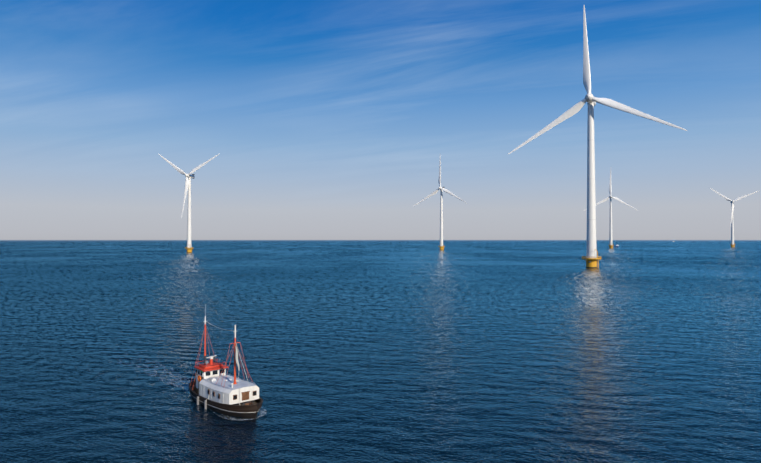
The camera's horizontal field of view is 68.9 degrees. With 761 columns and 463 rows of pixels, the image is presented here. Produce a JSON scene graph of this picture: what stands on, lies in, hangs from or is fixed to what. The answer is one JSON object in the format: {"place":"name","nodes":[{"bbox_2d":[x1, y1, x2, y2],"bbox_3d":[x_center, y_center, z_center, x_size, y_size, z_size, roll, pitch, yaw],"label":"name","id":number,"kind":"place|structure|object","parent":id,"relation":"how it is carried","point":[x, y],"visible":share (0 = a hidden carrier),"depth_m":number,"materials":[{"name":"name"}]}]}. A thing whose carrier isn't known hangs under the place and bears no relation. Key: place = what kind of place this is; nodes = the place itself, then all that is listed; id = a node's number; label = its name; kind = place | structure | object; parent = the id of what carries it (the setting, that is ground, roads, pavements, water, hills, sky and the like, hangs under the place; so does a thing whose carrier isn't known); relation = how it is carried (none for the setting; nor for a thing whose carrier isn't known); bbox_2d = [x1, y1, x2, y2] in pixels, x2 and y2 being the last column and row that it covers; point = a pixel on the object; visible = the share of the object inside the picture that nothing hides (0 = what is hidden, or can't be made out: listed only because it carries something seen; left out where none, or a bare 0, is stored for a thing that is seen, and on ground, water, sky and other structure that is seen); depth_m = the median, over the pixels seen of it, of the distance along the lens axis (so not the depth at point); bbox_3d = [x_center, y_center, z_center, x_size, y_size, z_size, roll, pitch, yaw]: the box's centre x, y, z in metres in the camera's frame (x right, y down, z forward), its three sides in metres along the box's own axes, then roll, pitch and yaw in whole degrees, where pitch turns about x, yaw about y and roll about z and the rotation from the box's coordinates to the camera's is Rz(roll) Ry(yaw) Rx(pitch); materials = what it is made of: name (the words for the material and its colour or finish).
{"place":"outdoors","nodes":[
{"label":"outdoors","id":0,"kind":"place"},
{"bbox_2d":[0,240,760,462],"bbox_3d":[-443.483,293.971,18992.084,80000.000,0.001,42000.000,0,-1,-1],"label":"sea water","id":1,"kind":"structure","parent":0,"point":[478,351],"depth_m":80.19,"materials":[{"name":"blue liquid"}]},
{"bbox_2d":[94,349,189,390],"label":"boat wake","id":2,"kind":"object","parent":1,"relation":"on","point":[155,372],"visible":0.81,"depth_m":66.04,"materials":[{"name":"white liquid"}]},
{"bbox_2d":[159,154,218,251],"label":"wind turbine","id":3,"kind":"object","parent":1,"relation":"on","point":[188,188],"visible":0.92,"depth_m":688.27,"materials":[{"name":"grey metal"}]},
{"bbox_2d":[189,316,262,418],"bbox_3d":[-15.209,12.514,53.724,4.140,10.100,13.210,1,-1,-41],"label":"fishing boat","id":4,"kind":"object","parent":1,"relation":"on","point":[213,386],"visible":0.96,"depth_m":51.91,"materials":[{"name":"white metal"}]},
{"bbox_2d":[414,157,465,249],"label":"wind turbine","id":5,"kind":"object","parent":1,"relation":"on","point":[442,189],"visible":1,"depth_m":856.55,"materials":[{"name":"grey metal"}]},
{"bbox_2d":[508,5,687,267],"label":"wind turbine","id":6,"kind":"object","parent":1,"relation":"on","point":[591,258],"visible":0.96,"depth_m":312.06,"materials":[{"name":"grey metal"}]},
{"bbox_2d":[584,171,636,247],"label":"wind turbine","id":7,"kind":"object","parent":1,"relation":"on","point":[610,245],"visible":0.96,"depth_m":1024.08,"materials":[{"name":"grey metal"}]},
{"bbox_2d":[710,188,759,246],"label":"wind turbine","id":8,"kind":"object","parent":1,"relation":"on","point":[732,244],"visible":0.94,"depth_m":1161.91,"materials":[{"name":"grey metal"}]},
{"bbox_2d":[0,0,760,239],"label":"sky","id":9,"kind":"structure","parent":0,"point":[323,119],"materials":[{"name":"blue"}]}
]}

